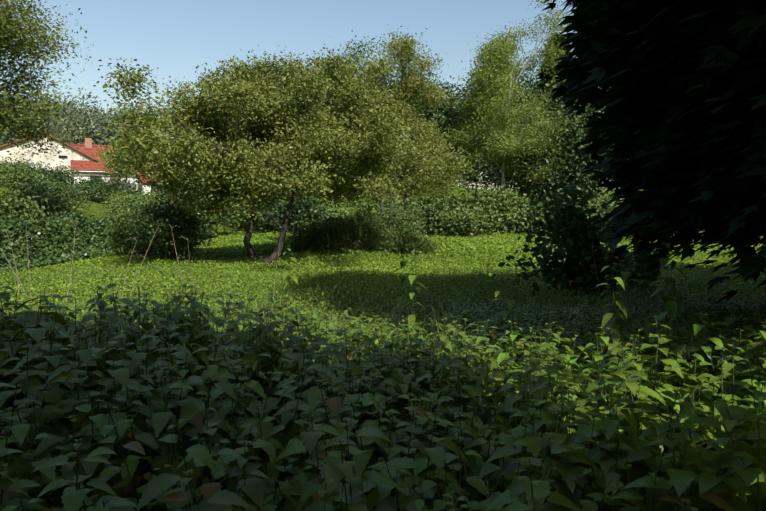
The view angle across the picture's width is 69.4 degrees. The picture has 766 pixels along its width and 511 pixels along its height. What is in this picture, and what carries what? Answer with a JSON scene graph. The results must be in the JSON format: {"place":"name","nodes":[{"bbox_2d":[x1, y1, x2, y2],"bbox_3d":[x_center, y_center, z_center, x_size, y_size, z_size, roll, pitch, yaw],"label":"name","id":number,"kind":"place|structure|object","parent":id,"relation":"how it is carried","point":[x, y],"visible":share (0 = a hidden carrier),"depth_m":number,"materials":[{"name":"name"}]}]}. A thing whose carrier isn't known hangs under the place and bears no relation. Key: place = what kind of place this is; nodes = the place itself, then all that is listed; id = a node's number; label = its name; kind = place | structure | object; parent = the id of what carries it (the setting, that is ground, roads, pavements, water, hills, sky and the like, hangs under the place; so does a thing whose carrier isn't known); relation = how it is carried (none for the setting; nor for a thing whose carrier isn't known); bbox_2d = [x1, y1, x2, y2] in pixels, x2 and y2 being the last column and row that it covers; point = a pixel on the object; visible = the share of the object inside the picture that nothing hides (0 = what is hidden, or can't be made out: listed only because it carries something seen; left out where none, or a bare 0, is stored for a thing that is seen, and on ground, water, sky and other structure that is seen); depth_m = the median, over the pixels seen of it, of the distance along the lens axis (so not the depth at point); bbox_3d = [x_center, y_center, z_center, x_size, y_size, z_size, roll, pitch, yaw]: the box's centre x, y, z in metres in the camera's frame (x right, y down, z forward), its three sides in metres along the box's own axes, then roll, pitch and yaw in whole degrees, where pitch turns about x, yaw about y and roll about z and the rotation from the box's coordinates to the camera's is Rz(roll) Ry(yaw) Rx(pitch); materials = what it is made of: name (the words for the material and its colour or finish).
{"place":"outdoors","nodes":[
{"label":"outdoors","id":0,"kind":"place"},
{"bbox_2d":[70,143,134,148],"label":"roof ridge","id":1,"kind":"structure","parent":0,"point":[92,145],"depth_m":54.57,"materials":[{"name":"red tile"}]},
{"bbox_2d":[110,175,120,185],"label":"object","id":2,"kind":"structure","parent":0,"point":[119,178],"depth_m":52.59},
{"bbox_2d":[0,0,604,189],"label":"sky","id":3,"kind":"structure","parent":0,"point":[175,37],"materials":[{"name":"blue"}]},
{"bbox_2d":[0,183,765,510],"bbox_3d":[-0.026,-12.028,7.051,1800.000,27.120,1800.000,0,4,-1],"label":"grass","id":4,"kind":"structure","parent":0,"point":[92,209],"depth_m":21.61,"materials":[{"name":"green plant"}]},
{"bbox_2d":[0,156,11,178],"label":"bush","id":5,"kind":"object","parent":4,"relation":"on","point":[1,173],"visible":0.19,"depth_m":37.00,"materials":[{"name":"green plant"}]},
{"bbox_2d":[0,154,52,189],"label":"bush","id":6,"kind":"object","parent":4,"relation":"on","point":[17,176],"visible":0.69,"depth_m":34.59,"materials":[{"name":"green plant"}]},
{"bbox_2d":[2,156,58,172],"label":"bush","id":7,"kind":"object","parent":4,"relation":"on","point":[34,165],"visible":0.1,"depth_m":43.40,"materials":[{"name":"green plant"}]},
{"bbox_2d":[0,183,62,231],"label":"bush","id":8,"kind":"object","parent":4,"relation":"on","point":[24,209],"visible":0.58,"depth_m":20.38,"materials":[{"name":"green plant"}]},
{"bbox_2d":[0,181,89,218],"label":"bush","id":9,"kind":"object","parent":4,"relation":"on","point":[59,204],"visible":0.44,"depth_m":25.34,"materials":[{"name":"green plant"}]},
{"bbox_2d":[0,135,94,182],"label":"house walls","id":10,"kind":"structure","parent":4,"relation":"on","point":[74,155],"depth_m":50.85,"materials":[{"name":"beige paint"}]},
{"bbox_2d":[0,134,45,147],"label":"house roof","id":11,"kind":"structure","parent":10,"relation":"on","point":[1,146],"depth_m":49.40,"materials":[{"name":"brown tile"}]},
{"bbox_2d":[46,134,101,162],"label":"house roof","id":12,"kind":"structure","parent":10,"relation":"on","point":[72,147],"depth_m":51.78,"materials":[{"name":"brown tile"}]},
{"bbox_2d":[9,169,101,209],"bbox_3d":[-18.328,-3.551,29.807,5.166,2.298,3.945,2,5,22],"label":"bush","id":13,"kind":"object","parent":4,"relation":"on","point":[41,185],"visible":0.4,"depth_m":29.61,"materials":[{"name":"green plant"}]},
{"bbox_2d":[25,175,90,203],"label":"bush","id":14,"kind":"object","parent":4,"relation":"on","point":[69,191],"visible":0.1,"depth_m":33.20,"materials":[{"name":"green plant"}]},
{"bbox_2d":[30,159,87,186],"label":"bush","id":15,"kind":"object","parent":4,"relation":"on","point":[58,176],"visible":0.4,"depth_m":41.17,"materials":[{"name":"green plant"}]},
{"bbox_2d":[0,0,121,173],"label":"tree","id":16,"kind":"object","parent":4,"relation":"on","point":[10,25],"visible":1,"depth_m":19.58,"materials":[{"name":"green plant"}]},
{"bbox_2d":[71,170,136,201],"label":"bush","id":17,"kind":"object","parent":4,"relation":"on","point":[99,186],"visible":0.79,"depth_m":39.08,"materials":[{"name":"green plant"}]},
{"bbox_2d":[74,172,140,190],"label":"house walls","id":18,"kind":"structure","parent":4,"relation":"on","point":[108,178],"depth_m":52.36,"materials":[{"name":"white paint"}]},
{"bbox_2d":[90,175,101,183],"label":"house window","id":19,"kind":"structure","parent":18,"relation":"in","point":[98,176],"depth_m":51.73,"materials":[{"name":"black glass"}]},
{"bbox_2d":[71,145,140,171],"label":"house roof","id":20,"kind":"structure","parent":18,"relation":"on","point":[88,165],"depth_m":52.28,"materials":[{"name":"red tile"}]},
{"bbox_2d":[85,138,91,147],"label":"house chimney","id":21,"kind":"object","parent":20,"relation":"on","point":[88,142],"visible":0.57,"depth_m":54.23,"materials":[{"name":"brick"}]},
{"bbox_2d":[73,171,137,173],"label":"roof edge","id":22,"kind":"object","parent":20,"relation":"attached to","point":[95,171],"visible":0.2,"depth_m":51.32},
{"bbox_2d":[0,208,217,274],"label":"hedge","id":23,"kind":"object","parent":4,"relation":"on","point":[41,242],"depth_m":21.02,"materials":[{"name":"green plant"}]},
{"bbox_2d":[82,127,141,193],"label":"tree sapling","id":24,"kind":"object","parent":4,"relation":"on","point":[111,165],"visible":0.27,"depth_m":48.16,"materials":[{"name":"green plant"}]},
{"bbox_2d":[99,186,159,216],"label":"bush","id":25,"kind":"object","parent":4,"relation":"on","point":[124,202],"visible":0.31,"depth_m":32.35,"materials":[{"name":"green plant"}]},
{"bbox_2d":[91,195,183,261],"bbox_3d":[-9.737,-1.137,22.395,3.604,2.818,3.346,0,4,-1],"label":"meadow bush","id":26,"kind":"object","parent":4,"relation":"on","point":[120,220],"visible":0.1,"depth_m":21.98,"materials":[{"name":"green plant"}]},
{"bbox_2d":[129,186,175,207],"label":"bush","id":27,"kind":"object","parent":4,"relation":"on","point":[151,193],"visible":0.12,"depth_m":39.86,"materials":[{"name":"green plant"}]},
{"bbox_2d":[140,183,178,198],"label":"lean-to walls","id":28,"kind":"structure","parent":4,"relation":"on","point":[145,188],"depth_m":51.76,"materials":[{"name":"white paint"}]},
{"bbox_2d":[138,174,152,182],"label":"roof","id":29,"kind":"structure","parent":28,"relation":"on","point":[141,178],"depth_m":51.71,"materials":[{"name":"red tile"}]},
{"bbox_2d":[109,191,224,263],"bbox_3d":[-8.214,-0.971,20.431,3.989,2.748,3.954,-4,6,-43],"label":"meadow bush","id":30,"kind":"object","parent":4,"relation":"on","point":[142,231],"visible":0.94,"depth_m":19.91,"materials":[{"name":"green plant"}]},
{"bbox_2d":[150,176,198,202],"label":"bush","id":31,"kind":"object","parent":4,"relation":"on","point":[169,191],"depth_m":41.80,"materials":[{"name":"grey plant"}]},
{"bbox_2d":[164,194,245,227],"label":"edge bush","id":32,"kind":"object","parent":4,"relation":"on","point":[220,219],"visible":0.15,"depth_m":37.56,"materials":[{"name":"green plant"}]},
{"bbox_2d":[216,198,290,232],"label":"edge bush","id":33,"kind":"object","parent":4,"relation":"on","point":[242,222],"visible":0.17,"depth_m":40.20,"materials":[{"name":"green plant"}]},
{"bbox_2d":[78,36,478,263],"bbox_3d":[-2.994,-3.673,19.328,13.249,8.281,11.311,0,4,-1],"label":"tree","id":34,"kind":"object","parent":4,"relation":"on","point":[226,156],"visible":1,"depth_m":18.81,"materials":[{"name":"green plant"}]},
{"bbox_2d":[236,191,335,232],"bbox_3d":[-6.297,-3.341,38.687,7.407,4.138,7.506,0,4,-1],"label":"edge bush","id":35,"kind":"object","parent":4,"relation":"on","point":[307,207],"visible":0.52,"depth_m":37.73,"materials":[{"name":"green plant"}]},
{"bbox_2d":[241,116,333,207],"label":"tree","id":36,"kind":"object","parent":4,"relation":"on","point":[301,184],"depth_m":43.53,"materials":[{"name":"green plant"}]},
{"bbox_2d":[270,193,329,228],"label":"edge bush","id":37,"kind":"object","parent":4,"relation":"on","point":[299,203],"depth_m":42.99,"materials":[{"name":"green plant"}]},
{"bbox_2d":[283,51,322,202],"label":"tree","id":38,"kind":"object","parent":4,"relation":"on","point":[307,73],"depth_m":51.38,"materials":[{"name":"green plant"}]},
{"bbox_2d":[0,81,609,196],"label":"trees","id":39,"kind":"object","parent":4,"relation":"on","point":[95,128],"visible":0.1,"depth_m":141.72,"materials":[{"name":"green plant"}]},
{"bbox_2d":[1,221,647,331],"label":"dry stalks","id":40,"kind":"object","parent":4,"relation":"on","point":[137,273],"visible":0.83,"depth_m":9.81,"materials":[{"name":"brown plant"}]},
{"bbox_2d":[291,196,357,229],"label":"edge bush","id":41,"kind":"object","parent":4,"relation":"on","point":[336,212],"visible":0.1,"depth_m":39.39,"materials":[{"name":"green plant"}]},
{"bbox_2d":[300,93,411,208],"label":"tree","id":42,"kind":"object","parent":4,"relation":"on","point":[348,187],"depth_m":43.90,"materials":[{"name":"green plant"}]},
{"bbox_2d":[284,214,438,258],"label":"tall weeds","id":43,"kind":"object","parent":4,"relation":"on","point":[351,234],"visible":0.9,"depth_m":24.24,"materials":[{"name":"green plant"}]},
{"bbox_2d":[339,191,393,222],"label":"edge bush","id":44,"kind":"object","parent":4,"relation":"on","point":[358,214],"visible":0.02,"depth_m":40.84,"materials":[{"name":"green plant"}]},
{"bbox_2d":[332,30,416,202],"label":"tree","id":45,"kind":"object","parent":4,"relation":"on","point":[354,56],"visible":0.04,"depth_m":59.10,"materials":[{"name":"green plant"}]},
{"bbox_2d":[0,276,765,510],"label":"nettles","id":46,"kind":"object","parent":4,"relation":"on","point":[348,474],"visible":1,"depth_m":2.21,"materials":[{"name":"green plant"}]},
{"bbox_2d":[0,285,765,468],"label":"plants","id":47,"kind":"object","parent":4,"relation":"on","point":[205,311],"visible":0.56,"depth_m":4.55,"materials":[{"name":"green plant"}]},
{"bbox_2d":[0,262,765,324],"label":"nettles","id":48,"kind":"object","parent":4,"relation":"on","point":[353,289],"visible":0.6,"depth_m":12.55,"materials":[{"name":"green plant"}]},
{"bbox_2d":[0,284,765,510],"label":"grass tufts","id":49,"kind":"object","parent":4,"relation":"on","point":[369,304],"visible":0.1,"depth_m":6.50,"materials":[{"name":"green plant"}]},
{"bbox_2d":[1,318,765,510],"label":"dock plants","id":50,"kind":"object","parent":4,"relation":"on","point":[478,450],"depth_m":2.86,"materials":[{"name":"green plant"}]},
{"bbox_2d":[304,26,471,215],"bbox_3d":[-0.517,-5.541,28.650,9.983,10.374,9.910,0,4,-1],"label":"willow tree","id":51,"kind":"object","parent":4,"relation":"on","point":[415,84],"visible":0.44,"depth_m":25.87,"materials":[{"name":"green plant"}]},
{"bbox_2d":[347,190,436,234],"bbox_3d":[0.741,-3.706,39.987,6.095,4.786,6.213,-4,6,-41],"label":"edge bush","id":52,"kind":"object","parent":4,"relation":"on","point":[398,204],"visible":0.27,"depth_m":39.45,"materials":[{"name":"green plant"}]},
{"bbox_2d":[358,197,439,249],"bbox_3d":[0.545,-1.412,26.010,4.020,2.677,3.979,0,4,-1],"label":"bush under tree","id":53,"kind":"object","parent":4,"relation":"on","point":[397,219],"visible":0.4,"depth_m":25.34,"materials":[{"name":"green plant"}]},
{"bbox_2d":[407,193,455,234],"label":"edge bush","id":54,"kind":"object","parent":4,"relation":"on","point":[430,222],"visible":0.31,"depth_m":39.51,"materials":[{"name":"green plant"}]},
{"bbox_2d":[407,184,469,220],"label":"edge bush","id":55,"kind":"object","parent":4,"relation":"on","point":[433,202],"visible":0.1,"depth_m":40.61,"materials":[{"name":"green plant"}]},
{"bbox_2d":[393,63,489,191],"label":"tree","id":56,"kind":"object","parent":4,"relation":"on","point":[444,118],"depth_m":52.19,"materials":[{"name":"green plant"}]},
{"bbox_2d":[393,74,501,200],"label":"tree","id":57,"kind":"object","parent":4,"relation":"on","point":[447,122],"visible":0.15,"depth_m":44.40,"materials":[{"name":"green plant"}]},
{"bbox_2d":[418,182,498,233],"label":"bush","id":58,"kind":"object","parent":4,"relation":"on","point":[460,199],"visible":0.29,"depth_m":40.60,"materials":[{"name":"green plant"}]},
{"bbox_2d":[428,199,507,237],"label":"edge bush","id":59,"kind":"object","parent":4,"relation":"on","point":[464,222],"visible":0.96,"depth_m":37.56,"materials":[{"name":"green plant"}]},
{"bbox_2d":[282,233,689,377],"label":"tall nettles","id":60,"kind":"object","parent":4,"relation":"on","point":[607,317],"visible":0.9,"depth_m":5.20,"materials":[{"name":"green plant"}]},
{"bbox_2d":[465,181,538,233],"bbox_3d":[8.402,-3.556,39.855,5.578,4.204,5.682,2,5,24],"label":"bush","id":61,"kind":"object","parent":4,"relation":"on","point":[505,206],"visible":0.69,"depth_m":38.98,"materials":[{"name":"green plant"}]},
{"bbox_2d":[470,195,554,235],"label":"edge bush","id":62,"kind":"object","parent":4,"relation":"on","point":[521,229],"visible":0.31,"depth_m":38.35,"materials":[{"name":"green plant"}]},
{"bbox_2d":[442,0,584,198],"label":"poplar tree","id":63,"kind":"object","parent":4,"relation":"on","point":[491,75],"visible":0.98,"depth_m":39.91,"materials":[{"name":"green plant"}]},
{"bbox_2d":[453,48,586,190],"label":"tree","id":64,"kind":"object","parent":4,"relation":"on","point":[492,180],"visible":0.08,"depth_m":53.73,"materials":[{"name":"green plant"}]},
{"bbox_2d":[509,193,551,233],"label":"bush","id":65,"kind":"object","parent":4,"relation":"on","point":[530,206],"visible":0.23,"depth_m":39.13,"materials":[{"name":"green plant"}]},
{"bbox_2d":[509,181,553,229],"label":"edge bush","id":66,"kind":"object","parent":4,"relation":"on","point":[529,191],"visible":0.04,"depth_m":41.52,"materials":[{"name":"green plant"}]},
{"bbox_2d":[524,184,588,236],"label":"edge bush","id":67,"kind":"object","parent":4,"relation":"on","point":[541,215],"visible":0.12,"depth_m":37.95,"materials":[{"name":"green plant"}]},
{"bbox_2d":[519,32,594,202],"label":"tree","id":68,"kind":"object","parent":4,"relation":"on","point":[547,77],"visible":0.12,"depth_m":46.58,"materials":[{"name":"green plant"}]},
{"bbox_2d":[487,79,627,206],"bbox_3d":[14.280,-8.316,42.265,12.663,13.271,13.314,0,4,-1],"label":"tree","id":69,"kind":"object","parent":4,"relation":"on","point":[572,140],"visible":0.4,"depth_m":39.86,"materials":[{"name":"green plant"}]},
{"bbox_2d":[530,165,597,208],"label":"bush","id":70,"kind":"object","parent":4,"relation":"on","point":[552,182],"visible":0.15,"depth_m":40.22,"materials":[{"name":"green plant"}]},
{"bbox_2d":[519,70,613,180],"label":"tree","id":71,"kind":"object","parent":4,"relation":"on","point":[539,85],"depth_m":57.12,"materials":[{"name":"green plant"}]},
{"bbox_2d":[498,184,682,304],"bbox_3d":[4.369,-0.259,11.991,3.584,2.627,3.467,1,5,15],"label":"hazel bush","id":72,"kind":"object","parent":4,"relation":"on","point":[575,242],"visible":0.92,"depth_m":11.39,"materials":[{"name":"green plant"}]},
{"bbox_2d":[562,190,640,234],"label":"edge bush","id":73,"kind":"object","parent":4,"relation":"on","point":[597,206],"visible":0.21,"depth_m":37.48,"materials":[{"name":"green plant"}]},
{"bbox_2d":[542,0,765,302],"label":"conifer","id":74,"kind":"object","parent":4,"relation":"on","point":[680,124],"visible":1,"depth_m":6.00,"materials":[{"name":"green plant"}]}
]}

